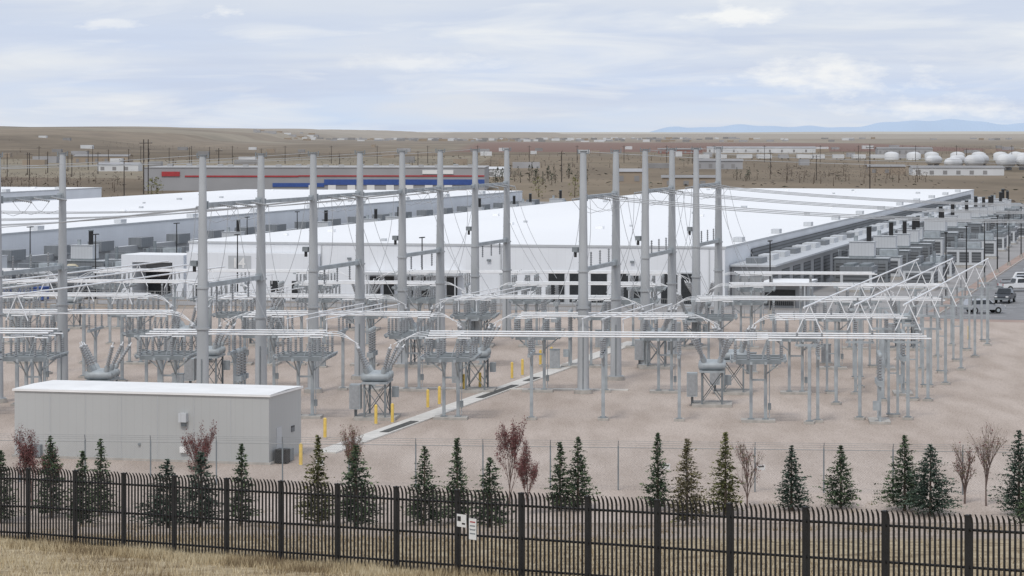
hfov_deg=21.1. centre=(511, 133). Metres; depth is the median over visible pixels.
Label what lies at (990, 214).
generator set
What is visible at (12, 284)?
disconnect switch
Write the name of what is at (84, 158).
metal shed
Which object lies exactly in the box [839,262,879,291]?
air chiller unit
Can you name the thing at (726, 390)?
circuit breaker
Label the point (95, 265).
light pole
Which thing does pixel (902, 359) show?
voltage transformer
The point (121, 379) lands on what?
elevated bus
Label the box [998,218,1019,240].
generator set
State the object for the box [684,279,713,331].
circuit breaker
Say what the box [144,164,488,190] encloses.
striped warehouse
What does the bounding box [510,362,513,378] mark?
yellow bollard
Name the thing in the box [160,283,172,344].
bus support
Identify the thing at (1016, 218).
air chiller unit
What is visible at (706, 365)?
circuit breaker
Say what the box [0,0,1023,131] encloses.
sky
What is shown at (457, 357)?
disconnect switch
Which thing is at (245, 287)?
bus support
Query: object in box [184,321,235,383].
circuit breaker
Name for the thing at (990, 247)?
generator set
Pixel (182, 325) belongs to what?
circuit breaker
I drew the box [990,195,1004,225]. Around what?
generator set
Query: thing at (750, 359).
disconnect switch
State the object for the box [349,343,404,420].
circuit breaker
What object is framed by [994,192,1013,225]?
generator set
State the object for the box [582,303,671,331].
bus tube
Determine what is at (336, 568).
dry grass
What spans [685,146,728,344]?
dead end structure
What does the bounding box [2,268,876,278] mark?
bus tube
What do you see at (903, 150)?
long industrial building
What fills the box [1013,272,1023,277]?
parked car
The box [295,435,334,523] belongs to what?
spruce tree
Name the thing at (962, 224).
generator set
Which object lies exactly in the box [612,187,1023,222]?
overhead power lines
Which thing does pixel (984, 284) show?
kerb
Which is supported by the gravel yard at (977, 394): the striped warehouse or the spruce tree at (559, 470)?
the spruce tree at (559, 470)
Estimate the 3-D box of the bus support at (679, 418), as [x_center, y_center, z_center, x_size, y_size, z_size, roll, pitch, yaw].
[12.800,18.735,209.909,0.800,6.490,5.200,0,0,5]
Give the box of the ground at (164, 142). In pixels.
[0,126,1023,575]
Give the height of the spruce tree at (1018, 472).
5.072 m
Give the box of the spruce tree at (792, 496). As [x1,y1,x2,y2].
[772,445,813,510]
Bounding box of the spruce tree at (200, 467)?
[177,452,223,527]
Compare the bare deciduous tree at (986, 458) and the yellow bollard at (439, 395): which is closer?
the bare deciduous tree at (986, 458)
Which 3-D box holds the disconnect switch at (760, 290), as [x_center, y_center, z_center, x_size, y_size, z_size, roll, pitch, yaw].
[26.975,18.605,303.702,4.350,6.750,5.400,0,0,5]
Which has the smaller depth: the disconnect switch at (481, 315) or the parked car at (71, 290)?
the disconnect switch at (481, 315)
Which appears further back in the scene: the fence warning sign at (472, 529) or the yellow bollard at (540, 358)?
the yellow bollard at (540, 358)
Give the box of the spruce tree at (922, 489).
[895,444,967,516]
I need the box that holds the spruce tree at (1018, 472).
[986,430,1023,513]
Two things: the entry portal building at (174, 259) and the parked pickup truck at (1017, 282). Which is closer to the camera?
the entry portal building at (174, 259)
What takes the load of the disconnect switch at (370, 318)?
on the gravel yard at (977, 394)
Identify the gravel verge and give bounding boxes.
[917,252,1023,321]
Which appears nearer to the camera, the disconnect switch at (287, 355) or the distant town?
the disconnect switch at (287, 355)
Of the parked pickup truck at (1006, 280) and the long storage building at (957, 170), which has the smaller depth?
the parked pickup truck at (1006, 280)
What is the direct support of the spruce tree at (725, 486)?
on the gravel yard at (977, 394)
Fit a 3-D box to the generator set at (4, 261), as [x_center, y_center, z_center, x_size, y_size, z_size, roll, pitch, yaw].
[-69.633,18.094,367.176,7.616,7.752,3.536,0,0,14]
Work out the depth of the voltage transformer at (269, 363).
260.82 m
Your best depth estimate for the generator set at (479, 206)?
606.88 m
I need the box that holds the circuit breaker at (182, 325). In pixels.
[164,304,209,365]
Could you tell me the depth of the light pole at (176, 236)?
399.03 m
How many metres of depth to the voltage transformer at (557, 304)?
304.69 m
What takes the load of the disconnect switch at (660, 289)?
on the gravel yard at (977, 394)
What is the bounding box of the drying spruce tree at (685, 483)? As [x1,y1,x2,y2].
[666,438,720,524]
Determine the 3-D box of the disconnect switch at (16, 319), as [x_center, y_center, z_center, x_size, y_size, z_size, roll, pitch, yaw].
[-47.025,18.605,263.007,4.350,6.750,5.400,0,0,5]
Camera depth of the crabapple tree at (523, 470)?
157.68 m
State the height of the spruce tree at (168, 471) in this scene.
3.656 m
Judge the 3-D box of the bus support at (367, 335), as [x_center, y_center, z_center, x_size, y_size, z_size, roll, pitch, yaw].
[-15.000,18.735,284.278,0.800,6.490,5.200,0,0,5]
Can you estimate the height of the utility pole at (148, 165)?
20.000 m
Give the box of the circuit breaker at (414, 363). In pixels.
[404,305,442,367]
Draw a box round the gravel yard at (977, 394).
[0,309,1023,522]
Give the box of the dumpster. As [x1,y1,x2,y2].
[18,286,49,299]
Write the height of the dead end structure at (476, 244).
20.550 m
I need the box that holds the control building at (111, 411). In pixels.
[12,380,303,464]
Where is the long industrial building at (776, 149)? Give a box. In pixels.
[706,146,815,152]
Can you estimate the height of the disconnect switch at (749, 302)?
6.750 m
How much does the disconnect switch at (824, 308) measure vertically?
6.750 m
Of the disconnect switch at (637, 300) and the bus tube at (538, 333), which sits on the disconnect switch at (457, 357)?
the bus tube at (538, 333)
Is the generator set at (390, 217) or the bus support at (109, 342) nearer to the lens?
the bus support at (109, 342)
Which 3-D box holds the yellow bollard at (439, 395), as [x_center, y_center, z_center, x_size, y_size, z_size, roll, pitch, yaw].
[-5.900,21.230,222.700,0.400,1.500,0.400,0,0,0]
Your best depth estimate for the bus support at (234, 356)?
212.71 m
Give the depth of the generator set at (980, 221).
568.54 m
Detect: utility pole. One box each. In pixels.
[123,158,127,195]
[139,139,147,193]
[148,139,151,193]
[558,151,564,181]
[866,144,873,188]
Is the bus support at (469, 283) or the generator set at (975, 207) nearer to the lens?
the bus support at (469, 283)
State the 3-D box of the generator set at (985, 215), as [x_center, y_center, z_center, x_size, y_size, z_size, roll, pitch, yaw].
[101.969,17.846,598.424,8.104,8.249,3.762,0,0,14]
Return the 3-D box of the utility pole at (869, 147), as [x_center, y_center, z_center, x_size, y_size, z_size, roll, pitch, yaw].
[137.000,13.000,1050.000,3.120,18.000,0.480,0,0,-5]
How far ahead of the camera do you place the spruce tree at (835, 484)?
160.90 m
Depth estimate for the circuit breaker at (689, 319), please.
279.96 m
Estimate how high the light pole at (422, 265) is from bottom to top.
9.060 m
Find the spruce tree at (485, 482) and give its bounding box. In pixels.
[466,457,514,527]
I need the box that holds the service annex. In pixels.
[730,194,987,308]
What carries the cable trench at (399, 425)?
on the gravel yard at (977, 394)
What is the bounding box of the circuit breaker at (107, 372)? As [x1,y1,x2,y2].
[79,341,131,380]
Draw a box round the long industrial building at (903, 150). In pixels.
[875,147,932,153]
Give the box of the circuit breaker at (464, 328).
[457,290,496,347]
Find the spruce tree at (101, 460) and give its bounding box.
[87,438,120,514]
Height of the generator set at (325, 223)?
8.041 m
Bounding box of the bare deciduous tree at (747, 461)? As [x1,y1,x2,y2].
[729,440,763,506]
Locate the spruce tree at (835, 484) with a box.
[812,445,861,508]
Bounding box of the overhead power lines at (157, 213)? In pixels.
[0,149,482,227]
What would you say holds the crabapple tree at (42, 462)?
on the gravel yard at (977, 394)
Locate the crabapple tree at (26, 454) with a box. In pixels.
[12,424,41,509]
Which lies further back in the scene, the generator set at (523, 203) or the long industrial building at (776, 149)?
the long industrial building at (776, 149)
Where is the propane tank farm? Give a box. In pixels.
[925,153,1023,169]
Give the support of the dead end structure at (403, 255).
on the gravel yard at (977, 394)
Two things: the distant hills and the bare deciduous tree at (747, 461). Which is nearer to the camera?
the bare deciduous tree at (747, 461)
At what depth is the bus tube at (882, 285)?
282.90 m
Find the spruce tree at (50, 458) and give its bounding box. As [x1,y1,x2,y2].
[31,435,69,517]
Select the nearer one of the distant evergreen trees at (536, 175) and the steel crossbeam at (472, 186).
the steel crossbeam at (472, 186)
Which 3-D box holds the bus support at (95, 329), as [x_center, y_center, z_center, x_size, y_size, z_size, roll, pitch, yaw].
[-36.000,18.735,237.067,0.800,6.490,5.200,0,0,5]
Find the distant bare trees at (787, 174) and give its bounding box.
[1,142,1001,196]
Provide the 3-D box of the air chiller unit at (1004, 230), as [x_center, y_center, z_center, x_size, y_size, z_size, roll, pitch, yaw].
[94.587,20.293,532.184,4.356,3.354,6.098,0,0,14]
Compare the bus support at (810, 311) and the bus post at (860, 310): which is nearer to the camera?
the bus post at (860, 310)
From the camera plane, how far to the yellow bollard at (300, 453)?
181.69 m
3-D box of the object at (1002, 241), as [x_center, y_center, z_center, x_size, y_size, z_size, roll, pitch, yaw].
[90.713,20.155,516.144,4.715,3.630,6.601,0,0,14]
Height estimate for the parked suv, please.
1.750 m
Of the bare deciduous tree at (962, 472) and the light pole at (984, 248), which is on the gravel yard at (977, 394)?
the bare deciduous tree at (962, 472)
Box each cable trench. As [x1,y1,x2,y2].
[313,341,634,453]
[338,387,627,390]
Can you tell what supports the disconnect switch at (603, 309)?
on the gravel yard at (977, 394)
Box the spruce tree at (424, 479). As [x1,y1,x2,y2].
[400,446,450,525]
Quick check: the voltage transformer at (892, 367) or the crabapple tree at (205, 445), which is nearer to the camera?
the crabapple tree at (205, 445)
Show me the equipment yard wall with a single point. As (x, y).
(137, 244)
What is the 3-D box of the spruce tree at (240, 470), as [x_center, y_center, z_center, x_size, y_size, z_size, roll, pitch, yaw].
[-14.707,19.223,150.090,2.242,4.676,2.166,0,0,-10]
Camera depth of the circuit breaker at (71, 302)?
309.24 m
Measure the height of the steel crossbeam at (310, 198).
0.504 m
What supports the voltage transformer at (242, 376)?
on the gravel yard at (977, 394)
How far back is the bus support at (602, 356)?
210.28 m
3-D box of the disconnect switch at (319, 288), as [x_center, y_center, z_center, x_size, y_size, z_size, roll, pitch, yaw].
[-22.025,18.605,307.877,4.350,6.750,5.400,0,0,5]
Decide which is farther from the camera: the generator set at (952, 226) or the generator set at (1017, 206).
the generator set at (1017, 206)
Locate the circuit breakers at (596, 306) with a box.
[27,289,943,320]
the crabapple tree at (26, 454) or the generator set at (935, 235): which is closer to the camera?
the crabapple tree at (26, 454)
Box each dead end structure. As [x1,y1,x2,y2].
[0,151,68,402]
[190,152,267,384]
[302,150,367,393]
[392,149,448,367]
[466,147,514,343]
[572,148,627,393]
[634,147,682,367]
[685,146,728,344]
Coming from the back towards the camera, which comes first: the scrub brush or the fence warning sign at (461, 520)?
the scrub brush
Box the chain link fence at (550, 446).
[0,434,1022,494]
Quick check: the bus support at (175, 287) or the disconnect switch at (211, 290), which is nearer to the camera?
the disconnect switch at (211, 290)
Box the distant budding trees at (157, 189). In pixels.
[144,176,579,196]
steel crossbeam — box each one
[265,195,313,202]
[363,189,402,195]
[443,184,475,189]
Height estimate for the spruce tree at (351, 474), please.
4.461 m
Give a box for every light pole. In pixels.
[27,226,33,253]
[92,234,98,303]
[174,223,178,252]
[234,234,239,303]
[419,237,424,308]
[768,240,772,314]
[944,232,947,300]
[964,226,968,288]
[983,221,984,280]
[995,216,998,272]
[1007,214,1010,264]
[1019,207,1022,257]
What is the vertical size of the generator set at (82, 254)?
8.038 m
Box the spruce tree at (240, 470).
[223,443,261,525]
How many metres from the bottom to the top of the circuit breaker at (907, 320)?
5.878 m
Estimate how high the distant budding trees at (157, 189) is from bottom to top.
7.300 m
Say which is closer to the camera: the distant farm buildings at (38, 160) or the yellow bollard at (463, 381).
the yellow bollard at (463, 381)
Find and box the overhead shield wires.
[594,148,1023,166]
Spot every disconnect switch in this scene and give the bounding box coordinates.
[0,331,68,418]
[2,268,41,327]
[2,282,41,343]
[3,291,46,363]
[6,308,69,385]
[89,269,137,328]
[107,293,159,364]
[121,311,180,381]
[134,330,196,382]
[189,284,238,345]
[211,292,254,364]
[237,309,296,384]
[272,328,337,418]
[293,272,338,329]
[294,279,341,345]
[338,293,389,365]
[383,310,440,391]
[391,270,433,328]
[407,281,447,346]
[419,329,481,419]
[449,294,499,366]
[499,269,539,330]
[508,283,553,347]
[510,313,562,392]
[572,294,610,367]
[621,285,659,347]
[626,274,666,331]
[638,313,689,393]
[691,297,737,368]
[724,284,766,348]
[729,331,786,422]
[736,270,774,331]
[769,312,820,394]
[809,297,853,369]
[833,282,875,349]
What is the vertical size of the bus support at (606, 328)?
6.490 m
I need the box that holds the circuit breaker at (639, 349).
[635,306,677,368]
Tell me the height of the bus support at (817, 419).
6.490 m
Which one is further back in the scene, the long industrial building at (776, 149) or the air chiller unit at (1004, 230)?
the long industrial building at (776, 149)
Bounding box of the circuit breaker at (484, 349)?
[452,323,500,392]
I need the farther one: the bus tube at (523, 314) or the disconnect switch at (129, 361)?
the disconnect switch at (129, 361)
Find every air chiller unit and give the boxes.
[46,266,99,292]
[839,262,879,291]
[901,262,939,290]
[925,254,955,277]
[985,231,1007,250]
[990,229,1011,247]
[993,225,1017,244]
[1012,217,1023,220]
[1015,223,1023,237]
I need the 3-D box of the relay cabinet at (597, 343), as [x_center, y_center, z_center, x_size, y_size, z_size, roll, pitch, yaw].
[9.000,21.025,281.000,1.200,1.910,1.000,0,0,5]
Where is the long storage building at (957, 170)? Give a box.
[909,166,1004,175]
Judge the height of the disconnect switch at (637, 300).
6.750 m
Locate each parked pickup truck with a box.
[994,288,1015,303]
[997,277,1023,288]
[1001,275,1023,282]
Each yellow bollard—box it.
[298,444,303,465]
[322,418,326,438]
[374,405,377,424]
[390,403,394,422]
[425,389,429,407]
[437,386,441,404]
[463,374,464,388]
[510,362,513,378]
[521,359,523,375]
[538,350,541,365]
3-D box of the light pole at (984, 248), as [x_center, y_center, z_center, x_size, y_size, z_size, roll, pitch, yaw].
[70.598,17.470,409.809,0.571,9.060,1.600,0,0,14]
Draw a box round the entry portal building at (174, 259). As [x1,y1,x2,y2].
[121,252,186,296]
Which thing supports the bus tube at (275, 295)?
on the disconnect switch at (225, 313)
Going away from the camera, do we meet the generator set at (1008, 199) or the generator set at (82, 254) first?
the generator set at (82, 254)
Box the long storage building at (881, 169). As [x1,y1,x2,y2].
[866,165,905,173]
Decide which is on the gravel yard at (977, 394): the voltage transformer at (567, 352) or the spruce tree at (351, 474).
the voltage transformer at (567, 352)
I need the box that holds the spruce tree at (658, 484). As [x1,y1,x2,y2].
[638,432,677,506]
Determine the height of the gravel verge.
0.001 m
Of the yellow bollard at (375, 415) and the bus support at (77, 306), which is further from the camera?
the bus support at (77, 306)
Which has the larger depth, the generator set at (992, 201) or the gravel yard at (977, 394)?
the generator set at (992, 201)
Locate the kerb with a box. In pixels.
[932,258,1023,318]
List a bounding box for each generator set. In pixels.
[2,255,20,293]
[18,256,57,271]
[55,230,104,267]
[94,254,120,268]
[102,247,139,259]
[143,241,185,252]
[222,219,244,236]
[317,210,331,227]
[364,209,380,222]
[385,206,398,219]
[468,198,483,211]
[502,195,518,207]
[519,193,534,205]
[544,190,564,203]
[832,226,892,282]
[873,221,910,273]
[876,248,902,279]
[888,220,922,261]
[898,219,931,261]
[907,216,934,253]
[916,251,948,282]
[923,206,958,254]
[923,230,944,255]
[931,208,958,231]
[937,203,969,238]
[947,236,985,267]
[955,200,981,232]
[958,222,970,228]
[958,228,998,258]
[962,196,990,230]
[971,197,996,229]
[971,217,986,232]
[978,196,1002,220]
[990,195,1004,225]
[994,189,1016,216]
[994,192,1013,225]
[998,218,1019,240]
[1006,191,1019,210]
[1011,203,1023,210]
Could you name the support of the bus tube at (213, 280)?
on the disconnect switch at (225, 313)
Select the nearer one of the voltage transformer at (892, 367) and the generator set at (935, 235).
the voltage transformer at (892, 367)
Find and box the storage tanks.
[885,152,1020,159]
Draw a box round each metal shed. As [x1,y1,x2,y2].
[73,154,132,162]
[97,162,142,170]
[489,167,510,176]
[619,168,641,182]
[661,175,715,185]
[699,159,742,168]
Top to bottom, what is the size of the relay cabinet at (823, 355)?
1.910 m
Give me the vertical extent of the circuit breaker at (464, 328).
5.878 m
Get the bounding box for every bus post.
[822,307,840,393]
[849,298,866,378]
[865,291,881,367]
[883,323,903,416]
[903,314,921,400]
[917,303,935,387]
[933,294,950,373]
[949,286,965,361]
[958,279,973,350]
[979,273,992,341]
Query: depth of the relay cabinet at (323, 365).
257.62 m
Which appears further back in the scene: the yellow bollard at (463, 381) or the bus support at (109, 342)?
the bus support at (109, 342)
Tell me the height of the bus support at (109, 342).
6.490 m
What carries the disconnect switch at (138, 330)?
on the gravel yard at (977, 394)
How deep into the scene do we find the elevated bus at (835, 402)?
222.53 m
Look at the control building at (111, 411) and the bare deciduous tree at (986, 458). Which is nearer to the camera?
the bare deciduous tree at (986, 458)
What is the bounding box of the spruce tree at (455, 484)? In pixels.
[441,438,474,519]
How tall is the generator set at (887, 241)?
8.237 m
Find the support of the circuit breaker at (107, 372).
on the gravel yard at (977, 394)
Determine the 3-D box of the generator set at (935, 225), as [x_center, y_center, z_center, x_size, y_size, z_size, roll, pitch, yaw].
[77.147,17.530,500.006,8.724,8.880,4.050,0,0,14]
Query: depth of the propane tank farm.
1662.84 m
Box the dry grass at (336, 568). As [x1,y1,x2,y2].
[0,500,1023,575]
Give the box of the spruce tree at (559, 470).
[544,442,575,510]
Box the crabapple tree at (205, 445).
[180,419,218,482]
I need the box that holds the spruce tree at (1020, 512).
[1006,487,1023,525]
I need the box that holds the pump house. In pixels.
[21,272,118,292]
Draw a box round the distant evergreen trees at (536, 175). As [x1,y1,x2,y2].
[20,148,758,184]
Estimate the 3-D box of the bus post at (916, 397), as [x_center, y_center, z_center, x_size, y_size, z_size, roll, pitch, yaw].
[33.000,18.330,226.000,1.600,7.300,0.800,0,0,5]
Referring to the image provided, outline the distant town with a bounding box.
[253,129,1011,141]
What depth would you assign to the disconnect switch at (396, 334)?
234.56 m
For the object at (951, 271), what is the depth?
417.90 m
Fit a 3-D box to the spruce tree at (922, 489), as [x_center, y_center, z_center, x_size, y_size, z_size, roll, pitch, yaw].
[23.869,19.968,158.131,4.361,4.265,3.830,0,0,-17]
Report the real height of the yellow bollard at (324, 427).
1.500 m
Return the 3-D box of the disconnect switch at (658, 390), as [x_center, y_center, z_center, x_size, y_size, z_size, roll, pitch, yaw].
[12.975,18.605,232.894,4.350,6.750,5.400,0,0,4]
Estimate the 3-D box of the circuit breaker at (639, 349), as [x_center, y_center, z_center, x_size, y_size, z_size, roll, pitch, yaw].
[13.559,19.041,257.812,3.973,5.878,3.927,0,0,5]
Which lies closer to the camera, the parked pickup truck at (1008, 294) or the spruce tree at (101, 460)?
the spruce tree at (101, 460)
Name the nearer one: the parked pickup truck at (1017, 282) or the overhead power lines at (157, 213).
the overhead power lines at (157, 213)
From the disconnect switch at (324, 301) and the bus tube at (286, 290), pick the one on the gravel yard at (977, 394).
the disconnect switch at (324, 301)
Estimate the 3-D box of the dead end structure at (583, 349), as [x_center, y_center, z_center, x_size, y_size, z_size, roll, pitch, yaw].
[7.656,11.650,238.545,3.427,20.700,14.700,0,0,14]
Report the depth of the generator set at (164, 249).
427.36 m
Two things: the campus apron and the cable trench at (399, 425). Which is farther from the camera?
the campus apron
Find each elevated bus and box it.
[0,266,224,405]
[2,260,168,373]
[2,264,188,377]
[795,258,925,424]
[845,258,961,419]
[893,258,997,419]
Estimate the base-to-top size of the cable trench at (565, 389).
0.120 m
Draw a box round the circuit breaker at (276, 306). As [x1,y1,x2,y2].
[246,289,287,346]
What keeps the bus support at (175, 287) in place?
on the gravel yard at (977, 394)
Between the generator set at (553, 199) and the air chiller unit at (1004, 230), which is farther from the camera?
the generator set at (553, 199)
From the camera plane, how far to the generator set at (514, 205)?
636.93 m
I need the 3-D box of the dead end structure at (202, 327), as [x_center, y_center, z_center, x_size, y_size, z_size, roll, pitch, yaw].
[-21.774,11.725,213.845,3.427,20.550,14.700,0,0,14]
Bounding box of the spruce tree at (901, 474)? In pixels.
[871,435,928,511]
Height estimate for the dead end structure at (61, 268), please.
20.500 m
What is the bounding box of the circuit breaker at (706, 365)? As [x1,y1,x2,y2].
[687,336,733,407]
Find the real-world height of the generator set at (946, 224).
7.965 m
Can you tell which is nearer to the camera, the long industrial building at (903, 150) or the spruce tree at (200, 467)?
the spruce tree at (200, 467)
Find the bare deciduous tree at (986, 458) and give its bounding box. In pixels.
[967,422,1010,505]
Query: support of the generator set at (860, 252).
on the campus apron
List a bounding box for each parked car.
[67,285,94,297]
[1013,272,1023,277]
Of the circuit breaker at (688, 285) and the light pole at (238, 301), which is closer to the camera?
the circuit breaker at (688, 285)
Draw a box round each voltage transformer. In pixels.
[234,346,248,384]
[267,307,281,365]
[274,281,290,328]
[362,326,383,391]
[549,285,564,330]
[561,309,577,367]
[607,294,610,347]
[807,295,820,349]
[868,350,890,424]
[884,310,895,370]
[892,329,912,395]
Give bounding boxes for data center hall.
[1,187,101,202]
[1,189,522,255]
[187,188,973,306]
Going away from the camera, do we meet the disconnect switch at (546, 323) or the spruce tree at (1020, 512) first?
the spruce tree at (1020, 512)
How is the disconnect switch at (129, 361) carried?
on the gravel yard at (977, 394)
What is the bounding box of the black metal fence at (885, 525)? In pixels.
[0,466,1023,575]
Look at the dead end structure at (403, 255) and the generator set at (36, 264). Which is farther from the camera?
the generator set at (36, 264)
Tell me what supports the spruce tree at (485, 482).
on the ground at (164, 142)
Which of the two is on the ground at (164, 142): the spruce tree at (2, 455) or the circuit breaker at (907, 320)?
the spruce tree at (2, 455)
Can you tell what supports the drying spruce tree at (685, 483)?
on the ground at (164, 142)
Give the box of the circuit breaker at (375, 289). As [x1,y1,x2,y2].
[345,278,383,330]
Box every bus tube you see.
[0,328,930,343]
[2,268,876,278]
[2,279,945,292]
[2,292,944,306]
[3,309,906,325]
[171,273,272,294]
[195,286,303,310]
[286,303,399,331]
[440,287,530,311]
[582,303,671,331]
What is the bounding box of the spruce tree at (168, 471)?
[127,458,197,527]
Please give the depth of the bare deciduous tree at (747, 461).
160.88 m
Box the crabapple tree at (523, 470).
[517,437,539,502]
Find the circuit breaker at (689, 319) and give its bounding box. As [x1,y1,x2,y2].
[677,292,710,349]
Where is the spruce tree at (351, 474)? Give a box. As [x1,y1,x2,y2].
[320,445,389,526]
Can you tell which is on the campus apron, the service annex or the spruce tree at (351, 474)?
the service annex
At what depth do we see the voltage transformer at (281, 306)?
308.63 m
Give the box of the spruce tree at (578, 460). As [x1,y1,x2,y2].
[562,436,600,510]
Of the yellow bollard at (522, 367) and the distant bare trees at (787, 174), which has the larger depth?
the distant bare trees at (787, 174)
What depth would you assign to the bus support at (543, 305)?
258.63 m
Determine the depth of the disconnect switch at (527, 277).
305.61 m
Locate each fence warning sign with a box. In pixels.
[457,514,465,527]
[469,518,476,539]
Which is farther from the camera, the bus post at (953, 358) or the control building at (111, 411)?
the bus post at (953, 358)
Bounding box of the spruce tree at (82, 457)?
[66,451,105,524]
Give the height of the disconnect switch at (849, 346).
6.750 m
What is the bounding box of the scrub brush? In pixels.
[2,156,1023,203]
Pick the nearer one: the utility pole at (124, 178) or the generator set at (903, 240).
the generator set at (903, 240)
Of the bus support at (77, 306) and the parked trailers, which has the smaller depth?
the bus support at (77, 306)
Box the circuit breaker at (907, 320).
[884,292,921,350]
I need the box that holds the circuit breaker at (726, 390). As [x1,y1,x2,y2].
[710,324,756,394]
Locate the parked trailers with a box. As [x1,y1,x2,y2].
[699,154,906,159]
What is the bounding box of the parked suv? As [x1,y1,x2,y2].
[963,298,1005,313]
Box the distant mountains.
[651,119,1023,131]
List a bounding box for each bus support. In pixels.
[76,297,90,363]
[87,314,103,361]
[103,283,115,344]
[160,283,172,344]
[169,272,179,327]
[227,335,241,383]
[240,272,249,328]
[296,296,306,365]
[337,316,348,390]
[365,284,371,345]
[464,273,470,330]
[526,337,536,419]
[539,299,546,366]
[598,333,607,417]
[598,335,608,420]
[603,315,610,392]
[674,338,684,421]
[770,300,777,368]
[796,286,801,348]
[807,275,813,332]
[812,339,822,422]
[851,319,857,394]
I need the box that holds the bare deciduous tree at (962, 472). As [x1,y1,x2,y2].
[950,442,976,503]
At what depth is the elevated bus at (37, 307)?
256.59 m
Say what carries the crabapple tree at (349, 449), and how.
on the gravel yard at (977, 394)
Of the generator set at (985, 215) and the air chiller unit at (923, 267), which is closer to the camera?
the air chiller unit at (923, 267)
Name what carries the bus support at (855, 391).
on the gravel yard at (977, 394)
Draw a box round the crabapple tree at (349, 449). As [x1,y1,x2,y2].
[339,424,364,476]
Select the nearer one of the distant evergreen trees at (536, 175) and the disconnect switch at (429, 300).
the disconnect switch at (429, 300)
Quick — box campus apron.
[49,201,1023,311]
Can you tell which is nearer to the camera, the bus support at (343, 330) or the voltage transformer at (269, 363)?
the bus support at (343, 330)
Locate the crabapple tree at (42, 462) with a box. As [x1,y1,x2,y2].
[39,441,63,485]
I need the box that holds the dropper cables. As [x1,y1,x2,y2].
[167,187,765,333]
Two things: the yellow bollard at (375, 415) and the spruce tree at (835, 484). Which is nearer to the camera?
the spruce tree at (835, 484)
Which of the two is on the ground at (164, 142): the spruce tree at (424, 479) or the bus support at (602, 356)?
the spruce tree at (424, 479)
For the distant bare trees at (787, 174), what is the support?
on the ground at (164, 142)
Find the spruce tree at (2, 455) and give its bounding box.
[0,450,25,520]
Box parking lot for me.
[934,260,1023,319]
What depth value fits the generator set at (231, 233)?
457.19 m
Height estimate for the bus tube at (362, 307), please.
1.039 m
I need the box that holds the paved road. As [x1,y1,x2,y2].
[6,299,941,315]
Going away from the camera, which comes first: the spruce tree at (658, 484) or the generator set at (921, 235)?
the spruce tree at (658, 484)
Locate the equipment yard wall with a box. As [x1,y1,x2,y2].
[2,199,543,267]
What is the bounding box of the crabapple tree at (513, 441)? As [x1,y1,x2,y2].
[494,415,529,503]
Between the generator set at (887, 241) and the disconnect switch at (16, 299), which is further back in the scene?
the generator set at (887, 241)
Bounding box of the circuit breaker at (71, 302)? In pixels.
[50,277,90,328]
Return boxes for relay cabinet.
[171,373,184,382]
[319,347,327,367]
[548,349,561,368]
[594,329,600,348]
[745,352,757,373]
[820,344,832,363]
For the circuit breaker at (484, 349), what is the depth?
233.27 m
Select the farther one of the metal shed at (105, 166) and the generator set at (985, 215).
the metal shed at (105, 166)
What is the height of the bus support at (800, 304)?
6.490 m
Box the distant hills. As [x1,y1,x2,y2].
[421,131,1023,133]
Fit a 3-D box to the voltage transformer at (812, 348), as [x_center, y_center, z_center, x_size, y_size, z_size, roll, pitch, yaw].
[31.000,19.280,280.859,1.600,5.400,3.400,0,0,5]
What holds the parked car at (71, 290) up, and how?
on the campus apron
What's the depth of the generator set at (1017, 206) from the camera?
681.29 m
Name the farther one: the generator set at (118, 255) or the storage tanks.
the storage tanks
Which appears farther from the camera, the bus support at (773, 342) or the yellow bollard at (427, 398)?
the bus support at (773, 342)
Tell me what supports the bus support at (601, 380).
on the gravel yard at (977, 394)
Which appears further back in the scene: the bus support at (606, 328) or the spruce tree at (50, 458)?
the bus support at (606, 328)
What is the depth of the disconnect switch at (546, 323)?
233.57 m
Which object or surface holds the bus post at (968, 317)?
on the gravel yard at (977, 394)
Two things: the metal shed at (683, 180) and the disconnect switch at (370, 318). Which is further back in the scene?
the metal shed at (683, 180)
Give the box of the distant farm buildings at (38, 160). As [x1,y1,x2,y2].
[3,136,1023,167]
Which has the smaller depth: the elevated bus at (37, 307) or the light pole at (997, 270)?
the elevated bus at (37, 307)
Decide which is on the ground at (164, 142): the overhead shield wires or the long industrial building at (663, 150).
the long industrial building at (663, 150)
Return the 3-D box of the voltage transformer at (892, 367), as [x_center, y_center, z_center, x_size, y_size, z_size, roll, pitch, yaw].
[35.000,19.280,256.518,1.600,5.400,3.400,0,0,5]
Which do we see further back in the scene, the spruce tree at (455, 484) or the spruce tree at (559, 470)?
the spruce tree at (559, 470)
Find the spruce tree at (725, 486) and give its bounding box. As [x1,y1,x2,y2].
[701,432,744,514]
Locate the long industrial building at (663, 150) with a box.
[657,148,702,153]
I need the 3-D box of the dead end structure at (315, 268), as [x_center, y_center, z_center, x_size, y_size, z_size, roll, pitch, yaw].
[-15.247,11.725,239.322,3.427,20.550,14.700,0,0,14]

